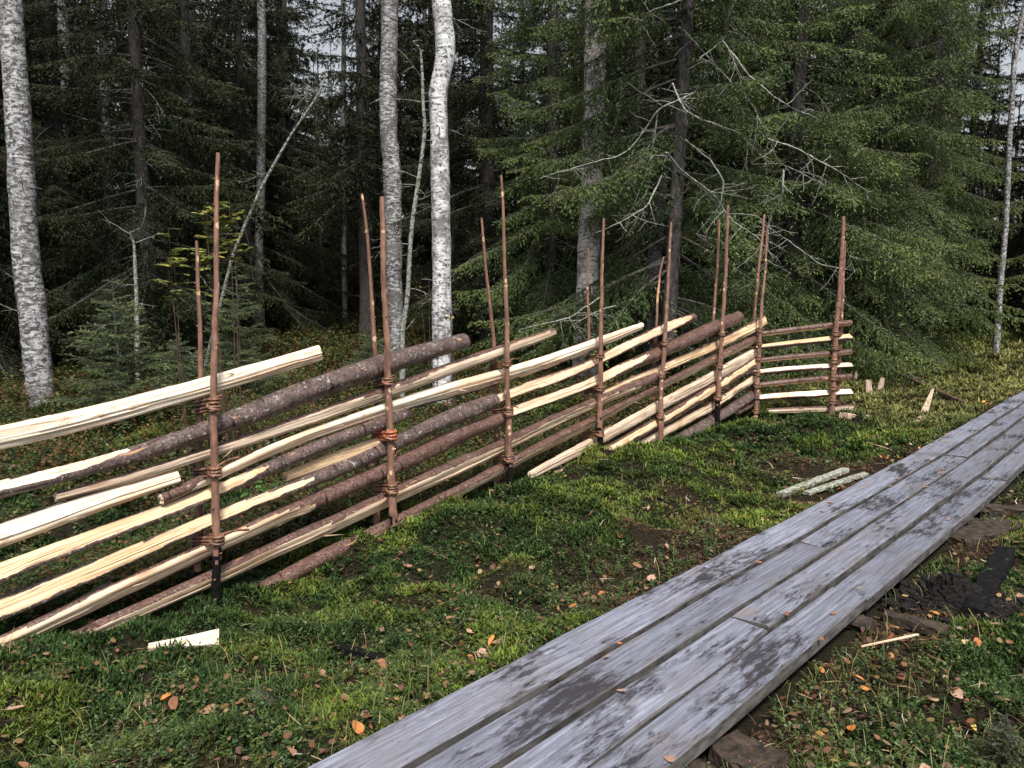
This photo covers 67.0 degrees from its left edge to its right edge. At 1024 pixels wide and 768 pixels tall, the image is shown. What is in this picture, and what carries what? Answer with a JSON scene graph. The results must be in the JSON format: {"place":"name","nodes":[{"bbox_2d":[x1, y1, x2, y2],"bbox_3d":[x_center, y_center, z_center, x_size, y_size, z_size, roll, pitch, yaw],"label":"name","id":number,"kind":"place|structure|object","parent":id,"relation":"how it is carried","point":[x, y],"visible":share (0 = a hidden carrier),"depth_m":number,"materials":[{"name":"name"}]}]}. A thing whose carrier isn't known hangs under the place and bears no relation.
{"place":"outdoors","nodes":[
{"label":"outdoors","id":0,"kind":"place"},
{"bbox_2d":[0,251,1023,767],"bbox_3d":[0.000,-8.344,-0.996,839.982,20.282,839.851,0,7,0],"label":"ground","id":1,"kind":"structure","parent":0,"point":[838,641],"depth_m":3.89,"materials":[{"name":"green plant"}]},
{"bbox_2d":[0,0,54,406],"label":"birch tree","id":2,"kind":"object","parent":1,"relation":"on","point":[31,301],"visible":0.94,"depth_m":8.63,"materials":[{"name":"white plant"}]},
{"bbox_2d":[31,0,70,189],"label":"birch tree","id":3,"kind":"object","parent":1,"relation":"on","point":[60,25],"visible":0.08,"depth_m":15.68,"materials":[{"name":"grey plant"}]},
{"bbox_2d":[0,1,132,284],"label":"spruce tree","id":4,"kind":"object","parent":1,"relation":"on","point":[76,71],"visible":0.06,"depth_m":17.99,"materials":[{"name":"green plant"}]},
{"bbox_2d":[26,0,117,304],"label":"spruce tree","id":5,"kind":"object","parent":1,"relation":"on","point":[72,25],"depth_m":24.39,"materials":[{"name":"green plant"}]},
{"bbox_2d":[0,0,144,386],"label":"spruce tree","id":6,"kind":"object","parent":1,"relation":"on","point":[10,344],"visible":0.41,"depth_m":12.10,"materials":[{"name":"green plant"}]},
{"bbox_2d":[30,0,130,330],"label":"birch tree","id":7,"kind":"object","parent":1,"relation":"on","point":[102,88],"visible":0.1,"depth_m":16.37,"materials":[{"name":"grey plant"}]},
{"bbox_2d":[10,0,180,311],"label":"spruce tree","id":8,"kind":"object","parent":1,"relation":"on","point":[124,100],"visible":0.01,"depth_m":20.95,"materials":[{"name":"green plant"}]},
{"bbox_2d":[0,0,192,368],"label":"spruce tree","id":9,"kind":"object","parent":1,"relation":"on","point":[53,130],"visible":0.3,"depth_m":12.95,"materials":[{"name":"green plant"}]},
{"bbox_2d":[40,279,175,428],"bbox_3d":[-3.716,-0.268,7.332,1.345,1.470,1.154,-6,10,-41],"label":"spruce sapling","id":10,"kind":"object","parent":1,"relation":"on","point":[123,388],"visible":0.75,"depth_m":7.25,"materials":[{"name":"green plant"}]},
{"bbox_2d":[70,0,180,309],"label":"spruce tree","id":11,"kind":"object","parent":1,"relation":"on","point":[129,112],"visible":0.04,"depth_m":24.74,"materials":[{"name":"green plant"}]},
{"bbox_2d":[94,209,157,387],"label":"dead sapling","id":12,"kind":"object","parent":1,"relation":"on","point":[136,292],"visible":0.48,"depth_m":10.39,"materials":[{"name":"grey wood"}]},
{"bbox_2d":[13,0,286,377],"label":"spruce tree","id":13,"kind":"object","parent":1,"relation":"on","point":[159,321],"visible":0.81,"depth_m":11.81,"materials":[{"name":"green plant"}]},
{"bbox_2d":[107,0,231,297],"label":"spruce tree","id":14,"kind":"object","parent":1,"relation":"on","point":[151,97],"depth_m":27.47,"materials":[{"name":"green plant"}]},
{"bbox_2d":[149,228,193,476],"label":"rowan sapling","id":15,"kind":"object","parent":1,"relation":"on","point":[170,260],"visible":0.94,"depth_m":5.48,"materials":[{"name":"green plant"}]},
{"bbox_2d":[83,0,269,318],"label":"spruce tree","id":16,"kind":"object","parent":1,"relation":"on","point":[191,7],"visible":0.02,"depth_m":20.88,"materials":[{"name":"green plant"}]},
{"bbox_2d":[130,333,232,417],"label":"spruce sapling","id":17,"kind":"object","parent":1,"relation":"on","point":[187,371],"visible":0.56,"depth_m":7.77,"materials":[{"name":"green plant"}]},
{"bbox_2d":[97,0,292,342],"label":"spruce tree","id":18,"kind":"object","parent":1,"relation":"on","point":[183,8],"visible":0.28,"depth_m":15.03,"materials":[{"name":"green plant"}]},
{"bbox_2d":[118,0,283,283],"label":"spruce tree","id":19,"kind":"object","parent":1,"relation":"on","point":[193,14],"visible":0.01,"depth_m":25.14,"materials":[{"name":"green plant"}]},
{"bbox_2d":[190,199,247,477],"bbox_3d":[-2.095,-0.268,5.586,0.408,2.103,0.521,0,7,0],"label":"rowan sapling","id":20,"kind":"object","parent":1,"relation":"on","point":[208,258],"visible":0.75,"depth_m":5.53,"materials":[{"name":"green plant"}]},
{"bbox_2d":[193,217,253,487],"bbox_3d":[-2.110,-0.197,5.703,0.460,2.061,0.344,-3,8,-21],"label":"rowan sapling","id":21,"kind":"object","parent":1,"relation":"on","point":[233,258],"visible":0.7,"depth_m":5.67,"materials":[{"name":"green plant"}]},
{"bbox_2d":[197,0,284,264],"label":"spruce tree","id":22,"kind":"object","parent":1,"relation":"on","point":[271,157],"visible":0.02,"depth_m":23.46,"materials":[{"name":"green plant"}]},
{"bbox_2d":[124,0,358,336],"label":"spruce tree","id":23,"kind":"object","parent":1,"relation":"on","point":[284,313],"visible":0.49,"depth_m":18.29,"materials":[{"name":"green plant"}]},
{"bbox_2d":[193,264,297,398],"bbox_3d":[-3.522,-0.625,10.044,1.297,1.850,1.298,-4,9,-31],"label":"spruce sapling","id":24,"kind":"object","parent":1,"relation":"on","point":[249,361],"visible":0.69,"depth_m":9.92,"materials":[{"name":"green plant"}]},
{"bbox_2d":[194,72,327,373],"bbox_3d":[-3.842,-2.258,11.727,2.205,4.778,0.856,0,7,0],"label":"leaning pole","id":25,"kind":"object","parent":1,"relation":"on","point":[268,173],"visible":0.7,"depth_m":11.73,"materials":[{"name":"grey wood"}]},
{"bbox_2d":[240,480,289,517],"bbox_3d":[-1.520,0.723,4.820,0.364,0.334,0.270,0,7,0],"label":"leafy plant","id":26,"kind":"object","parent":1,"relation":"on","point":[258,485],"visible":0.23,"depth_m":4.83,"materials":[{"name":"green plant"}]},
{"bbox_2d":[243,0,295,333],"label":"birch tree","id":27,"kind":"object","parent":1,"relation":"on","point":[262,74],"visible":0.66,"depth_m":17.33,"materials":[{"name":"grey plant"}]},
{"bbox_2d":[205,0,340,309],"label":"spruce tree","id":28,"kind":"object","parent":1,"relation":"on","point":[275,4],"visible":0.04,"depth_m":26.73,"materials":[{"name":"green plant"}]},
{"bbox_2d":[218,0,379,314],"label":"spruce tree","id":29,"kind":"object","parent":1,"relation":"on","point":[287,121],"visible":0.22,"depth_m":21.89,"materials":[{"name":"green plant"}]},
{"bbox_2d":[287,75,358,322],"bbox_3d":[-5.105,-4.739,20.592,1.903,6.895,1.859,-3,8,-22],"label":"spruce tree","id":30,"kind":"object","parent":1,"relation":"on","point":[323,284],"visible":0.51,"depth_m":20.61,"materials":[{"name":"green plant"}]},
{"bbox_2d":[319,106,358,308],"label":"spruce tree","id":31,"kind":"object","parent":1,"relation":"on","point":[349,235],"visible":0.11,"depth_m":25.46,"materials":[{"name":"green plant"}]},
{"bbox_2d":[275,0,404,320],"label":"birch tree","id":32,"kind":"object","parent":1,"relation":"on","point":[344,239],"visible":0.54,"depth_m":20.31,"materials":[{"name":"grey plant"}]},
{"bbox_2d":[328,118,380,316],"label":"spruce tree","id":33,"kind":"object","parent":1,"relation":"on","point":[355,302],"visible":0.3,"depth_m":22.63,"materials":[{"name":"green plant"}]},
{"bbox_2d":[352,720,364,734],"bbox_3d":[-0.489,1.103,2.477,0.064,0.004,0.035,44,39,9],"label":"fallen leaf","id":34,"kind":"object","parent":1,"relation":"on","point":[360,727],"visible":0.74,"depth_m":2.48,"materials":[{"name":"orange plant"}]},
{"bbox_2d":[279,0,455,337],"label":"spruce tree","id":35,"kind":"object","parent":1,"relation":"on","point":[363,91],"visible":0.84,"depth_m":17.11,"materials":[{"name":"green plant"}]},
{"bbox_2d":[343,329,399,383],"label":"spruce sapling","id":36,"kind":"object","parent":1,"relation":"on","point":[367,350],"visible":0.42,"depth_m":11.02,"materials":[{"name":"green plant"}]},
{"bbox_2d":[319,0,465,240],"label":"spruce tree","id":37,"kind":"object","parent":1,"relation":"on","point":[401,112],"visible":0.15,"depth_m":22.69,"materials":[{"name":"green plant"}]},
{"bbox_2d":[372,0,423,351],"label":"birch tree","id":38,"kind":"object","parent":1,"relation":"on","point":[389,144],"visible":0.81,"depth_m":14.94,"materials":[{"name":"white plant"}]},
{"bbox_2d":[372,39,463,396],"bbox_3d":[-1.287,-1.942,9.747,0.958,4.555,1.247,-6,9,-38],"label":"dead sapling","id":39,"kind":"object","parent":1,"relation":"on","point":[402,373],"visible":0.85,"depth_m":9.60,"materials":[{"name":"grey wood"}]},
{"bbox_2d":[0,152,853,643],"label":"pole fence","id":40,"kind":"object","parent":1,"relation":"on","point":[378,422],"visible":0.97,"depth_m":4.25,"materials":[{"name":"brown wood"}]},
{"bbox_2d":[415,281,444,403],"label":"sapling","id":41,"kind":"object","parent":1,"relation":"on","point":[429,328],"visible":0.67,"depth_m":9.00,"materials":[{"name":"green plant"}]},
{"bbox_2d":[400,0,481,306],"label":"spruce tree","id":42,"kind":"object","parent":1,"relation":"on","point":[428,250],"visible":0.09,"depth_m":25.37,"materials":[{"name":"green plant"}]},
{"bbox_2d":[369,0,524,321],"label":"spruce tree","id":43,"kind":"object","parent":1,"relation":"on","point":[423,35],"visible":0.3,"depth_m":20.80,"materials":[{"name":"green plant"}]},
{"bbox_2d":[443,313,454,427],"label":"sapling","id":44,"kind":"object","parent":1,"relation":"on","point":[452,359],"visible":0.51,"depth_m":7.56,"materials":[{"name":"green plant"}]},
{"bbox_2d":[416,0,484,404],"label":"birch tree","id":45,"kind":"object","parent":1,"relation":"on","point":[443,20],"visible":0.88,"depth_m":9.08,"materials":[{"name":"white plant"}]},
{"bbox_2d":[363,0,603,346],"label":"spruce tree","id":46,"kind":"object","parent":1,"relation":"on","point":[488,126],"visible":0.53,"depth_m":15.15,"materials":[{"name":"green plant"}]},
{"bbox_2d":[453,0,518,296],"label":"spruce tree","id":47,"kind":"object","parent":1,"relation":"on","point":[467,114],"visible":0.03,"depth_m":27.46,"materials":[{"name":"green plant"}]},
{"bbox_2d":[0,307,989,628],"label":"blueberry shrubs","id":48,"kind":"object","parent":1,"relation":"on","point":[174,417],"visible":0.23,"depth_m":6.66,"materials":[{"name":"green plant"}]},
{"bbox_2d":[0,307,1023,767],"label":"moss","id":49,"kind":"object","parent":1,"relation":"on","point":[162,627],"visible":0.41,"depth_m":3.88,"materials":[{"name":"green plant"}]},
{"bbox_2d":[168,691,177,709],"bbox_3d":[-1.177,1.101,2.688,0.034,0.006,0.079,-23,35,-16],"label":"fallen leaf","id":50,"kind":"object","parent":49,"relation":"on","point":[173,702],"visible":1,"depth_m":2.68,"materials":[{"name":"brown plant"}]},
{"bbox_2d":[148,629,218,650],"bbox_3d":[-1.324,1.044,3.125,0.263,0.042,0.087,-3,8,-19],"label":"wood offcut","id":51,"kind":"object","parent":49,"relation":"on","point":[205,638],"visible":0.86,"depth_m":3.13,"materials":[{"name":"beige wood"}]},
{"bbox_2d":[212,678,313,719],"bbox_3d":[-0.833,1.100,2.682,0.397,0.091,0.359,6,9,37],"label":"lichen patch","id":52,"kind":"object","parent":49,"relation":"on","point":[264,699],"visible":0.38,"depth_m":2.68,"materials":[{"name":"grey plant"}]},
{"bbox_2d":[333,643,389,661],"bbox_3d":[-0.615,1.098,3.143,0.258,0.043,0.043,4,8,26],"label":"burnt stick","id":53,"kind":"object","parent":49,"relation":"on","point":[346,650],"visible":0.78,"depth_m":3.14,"materials":[{"name":"brown wood"}]},
{"bbox_2d":[0,369,1023,767],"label":"twig litter","id":54,"kind":"object","parent":1,"relation":"on","point":[520,631],"visible":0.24,"depth_m":3.00,"materials":[{"name":"brown plant"}]},
{"bbox_2d":[478,0,545,308],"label":"spruce tree","id":55,"kind":"object","parent":1,"relation":"on","point":[498,22],"visible":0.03,"depth_m":23.59,"materials":[{"name":"green plant"}]},
{"bbox_2d":[1,330,1023,767],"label":"leaf litter","id":56,"kind":"object","parent":1,"relation":"on","point":[593,596],"visible":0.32,"depth_m":2.84,"materials":[{"name":"brown plant"}]},
{"bbox_2d":[2,395,1023,767],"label":"lingonberry shoots","id":57,"kind":"object","parent":1,"relation":"on","point":[436,655],"visible":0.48,"depth_m":2.93,"materials":[{"name":"green plant"}]},
{"bbox_2d":[42,0,1023,310],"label":"distant forest","id":58,"kind":"object","parent":1,"relation":"on","point":[416,260],"visible":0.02,"depth_m":30.73,"materials":[{"name":"green plant"}]},
{"bbox_2d":[461,0,644,322],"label":"spruce tree","id":59,"kind":"object","parent":1,"relation":"on","point":[560,114],"visible":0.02,"depth_m":19.80,"materials":[{"name":"green plant"}]},
{"bbox_2d":[451,0,666,366],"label":"spruce tree","id":60,"kind":"object","parent":1,"relation":"on","point":[552,293],"visible":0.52,"depth_m":13.37,"materials":[{"name":"green plant"}]},
{"bbox_2d":[538,1,619,263],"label":"spruce tree","id":61,"kind":"object","parent":1,"relation":"on","point":[559,51],"visible":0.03,"depth_m":24.89,"materials":[{"name":"green plant"}]},
{"bbox_2d":[562,0,607,378],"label":"aspen tree","id":62,"kind":"object","parent":1,"relation":"on","point":[594,255],"visible":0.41,"depth_m":11.85,"materials":[{"name":"grey plant"}]},
{"bbox_2d":[524,1,699,314],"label":"spruce tree","id":63,"kind":"object","parent":1,"relation":"on","point":[615,99],"visible":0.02,"depth_m":21.53,"materials":[{"name":"green plant"}]},
{"bbox_2d":[527,0,728,354],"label":"spruce tree","id":64,"kind":"object","parent":1,"relation":"on","point":[663,51],"visible":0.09,"depth_m":15.10,"materials":[{"name":"green plant"}]},
{"bbox_2d":[604,1,699,266],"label":"spruce tree","id":65,"kind":"object","parent":1,"relation":"on","point":[654,85],"depth_m":24.56,"materials":[{"name":"green plant"}]},
{"bbox_2d":[643,128,673,369],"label":"dead tree","id":66,"kind":"object","parent":1,"relation":"on","point":[653,255],"visible":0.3,"depth_m":11.56,"materials":[{"name":"wood"}]},
{"bbox_2d":[308,391,1023,767],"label":"boardwalk","id":67,"kind":"structure","parent":1,"relation":"on","point":[698,661],"depth_m":3.04,"materials":[{"name":"grey wood"}]},
{"bbox_2d":[467,0,875,395],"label":"spruce tree","id":68,"kind":"object","parent":1,"relation":"on","point":[614,195],"visible":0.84,"depth_m":10.53,"materials":[{"name":"green plant"}]},
{"bbox_2d":[606,0,775,331],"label":"spruce tree","id":69,"kind":"object","parent":1,"relation":"on","point":[664,87],"visible":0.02,"depth_m":17.58,"materials":[{"name":"green plant"}]},
{"bbox_2d":[708,729,788,767],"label":"rotten stump","id":70,"kind":"object","parent":1,"relation":"on","point":[731,747],"visible":0.98,"depth_m":2.44,"materials":[{"name":"brown wood"}]},
{"bbox_2d":[700,11,826,307],"bbox_3d":[7.505,-11.801,22.734,5.084,20.439,5.136,3,8,21],"label":"spruce tree","id":71,"kind":"object","parent":1,"relation":"on","point":[761,145],"depth_m":23.20,"materials":[{"name":"green plant"}]},
{"bbox_2d":[614,0,920,327],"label":"spruce tree","id":72,"kind":"object","parent":1,"relation":"on","point":[707,29],"visible":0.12,"depth_m":15.16,"materials":[{"name":"green plant"}]},
{"bbox_2d":[702,0,833,325],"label":"spruce tree","id":73,"kind":"object","parent":1,"relation":"on","point":[786,101],"visible":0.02,"depth_m":20.25,"materials":[{"name":"green plant"}]},
{"bbox_2d":[631,0,968,388],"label":"spruce tree","id":74,"kind":"object","parent":1,"relation":"on","point":[789,289],"visible":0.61,"depth_m":12.00,"materials":[{"name":"green plant"}]},
{"bbox_2d":[776,467,848,496],"bbox_3d":[2.217,0.714,5.670,0.935,0.063,0.060,-6,10,-40],"label":"weathered board","id":75,"kind":"object","parent":1,"relation":"on","point":[830,475],"visible":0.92,"depth_m":5.64,"materials":[{"name":"grey wood"}]},
{"bbox_2d":[802,472,868,494],"bbox_3d":[2.328,0.710,5.540,0.878,0.028,0.054,-6,10,-41],"label":"weathered board","id":76,"kind":"object","parent":1,"relation":"on","point":[823,487],"visible":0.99,"depth_m":5.49,"materials":[{"name":"grey wood"}]},
{"bbox_2d":[839,412,869,418],"bbox_3d":[3.817,0.367,8.626,0.351,0.126,0.133,-4,8,-27],"label":"wood offcut","id":77,"kind":"object","parent":1,"relation":"on","point":[848,415],"visible":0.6,"depth_m":8.54,"materials":[{"name":"beige wood"}]},
{"bbox_2d":[769,0,949,304],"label":"spruce tree","id":78,"kind":"object","parent":1,"relation":"on","point":[846,65],"visible":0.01,"depth_m":21.89,"materials":[{"name":"green plant"}]},
{"bbox_2d":[865,380,872,392],"bbox_3d":[4.908,0.070,10.625,0.120,0.260,0.030,0,7,0],"label":"wood chip","id":79,"kind":"object","parent":1,"relation":"on","point":[868,386],"visible":0.7,"depth_m":10.61,"materials":[{"name":"beige wood"}]},
{"bbox_2d":[763,0,975,332],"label":"spruce tree","id":80,"kind":"object","parent":1,"relation":"on","point":[805,161],"visible":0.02,"depth_m":17.00,"materials":[{"name":"green plant"}]},
{"bbox_2d":[745,0,1023,380],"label":"spruce tree","id":81,"kind":"object","parent":1,"relation":"on","point":[895,196],"visible":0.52,"depth_m":12.79,"materials":[{"name":"green plant"}]},
{"bbox_2d":[861,633,918,646],"bbox_3d":[1.555,1.056,3.185,0.265,0.032,0.014,-2,7,-12],"label":"wood sliver","id":82,"kind":"object","parent":1,"relation":"on","point":[895,639],"visible":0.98,"depth_m":3.18,"materials":[{"name":"beige wood"}]},
{"bbox_2d":[804,0,1007,331],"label":"spruce tree","id":83,"kind":"object","parent":1,"relation":"on","point":[988,67],"visible":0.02,"depth_m":19.45,"materials":[{"name":"green plant"}]},
{"bbox_2d":[897,312,915,399],"bbox_3d":[4.969,-0.351,9.807,0.171,1.129,0.246,0,7,0],"label":"leafy sprig","id":84,"kind":"object","parent":1,"relation":"on","point":[908,358],"visible":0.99,"depth_m":9.79,"materials":[{"name":"green plant"}]},
{"bbox_2d":[883,610,948,637],"bbox_3d":[1.771,1.052,3.397,0.248,0.049,0.081,6,10,40],"label":"rotten log","id":85,"kind":"object","parent":1,"relation":"on","point":[909,622],"visible":0.94,"depth_m":3.37,"materials":[{"name":"brown wood"}]},
{"bbox_2d":[813,0,1023,341],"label":"spruce tree","id":86,"kind":"object","parent":1,"relation":"on","point":[972,242],"visible":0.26,"depth_m":15.90,"materials":[{"name":"green plant"}]},
{"bbox_2d":[916,389,933,422],"bbox_3d":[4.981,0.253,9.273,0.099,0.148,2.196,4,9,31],"label":"wood wedge","id":87,"kind":"object","parent":1,"relation":"on","point":[927,406],"visible":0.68,"depth_m":9.29,"materials":[{"name":"beige wood"}]},
{"bbox_2d":[851,2,999,235],"bbox_3d":[11.829,-11.346,23.111,4.938,19.652,4.888,-2,8,-14],"label":"spruce tree","id":88,"kind":"object","parent":1,"relation":"on","point":[970,188],"visible":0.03,"depth_m":22.79,"materials":[{"name":"green plant"}]},
{"bbox_2d":[892,371,968,403],"bbox_3d":[5.852,0.013,11.008,0.060,0.128,3.253,1,7,11],"label":"bark pole","id":89,"kind":"object","parent":1,"relation":"on","point":[941,393],"visible":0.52,"depth_m":10.21,"materials":[{"name":"brown wood"}]},
{"bbox_2d":[879,572,1023,631],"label":"peat heap","id":90,"kind":"object","parent":1,"relation":"on","point":[954,590],"visible":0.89,"depth_m":3.60,"materials":[{"name":"black soil"}]},
{"bbox_2d":[961,545,1015,618],"bbox_3d":[2.392,0.993,3.866,0.113,0.119,1.043,6,9,39],"label":"burnt block","id":91,"kind":"object","parent":90,"relation":"on","point":[990,582],"depth_m":3.81,"materials":[{"name":"black wood"}]},
{"bbox_2d":[950,686,962,698],"bbox_3d":[1.563,1.084,2.724,0.036,0.005,0.056,-37,46,-7],"label":"fallen leaf","id":92,"kind":"object","parent":1,"relation":"on","point":[958,691],"visible":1,"depth_m":2.72,"materials":[{"name":"beige plant"}]},
{"bbox_2d":[918,0,1023,299],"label":"spruce tree","id":93,"kind":"object","parent":1,"relation":"on","point":[990,27],"visible":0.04,"depth_m":26.55,"materials":[{"name":"green plant"}]},
{"bbox_2d":[922,0,1023,312],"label":"spruce tree","id":94,"kind":"object","parent":1,"relation":"on","point":[983,25],"visible":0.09,"depth_m":24.90,"materials":[{"name":"green plant"}]},
{"bbox_2d":[937,2,1023,327],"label":"spruce tree","id":95,"kind":"object","parent":1,"relation":"on","point":[992,126],"visible":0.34,"depth_m":20.37,"materials":[{"name":"green plant"}]},
{"bbox_2d":[944,517,1023,547],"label":"rotten board","id":96,"kind":"object","parent":1,"relation":"on","point":[985,530],"visible":0.77,"depth_m":4.59,"materials":[{"name":"brown wood"}]},
{"bbox_2d":[946,711,1023,767],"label":"spruce seedling","id":97,"kind":"object","parent":1,"relation":"on","point":[1005,746],"visible":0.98,"depth_m":2.39,"materials":[{"name":"green plant"}]},
{"bbox_2d":[953,0,1023,199],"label":"spruce tree","id":98,"kind":"object","parent":1,"relation":"on","point":[1021,135],"visible":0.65,"depth_m":20.27,"materials":[{"name":"green plant"}]},
{"bbox_2d":[976,504,1023,518],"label":"rotten log","id":99,"kind":"object","parent":1,"relation":"on","point":[1000,510],"visible":0.7,"depth_m":5.02,"materials":[{"name":"brown wood"}]},
{"bbox_2d":[984,0,1023,353],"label":"birch tree","id":100,"kind":"object","parent":1,"relation":"on","point":[1005,232],"visible":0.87,"depth_m":14.56,"materials":[{"name":"grey plant"}]},
{"bbox_2d":[988,109,1023,321],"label":"spruce tree","id":101,"kind":"object","parent":1,"relation":"on","point":[1017,237],"visible":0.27,"depth_m":22.68,"materials":[{"name":"green plant"}]},
{"bbox_2d":[994,156,1023,328],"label":"spruce tree","id":102,"kind":"object","parent":1,"relation":"on","point":[1017,251],"visible":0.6,"depth_m":20.15,"materials":[{"name":"green plant"}]},
{"bbox_2d":[998,254,1023,301],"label":"spruce tree","id":103,"kind":"object","parent":1,"relation":"on","point":[1020,276],"visible":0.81,"depth_m":16.17,"materials":[{"name":"green plant"}]},
{"bbox_2d":[75,0,1023,232],"label":"sky","id":104,"kind":"structure","parent":0,"point":[1020,64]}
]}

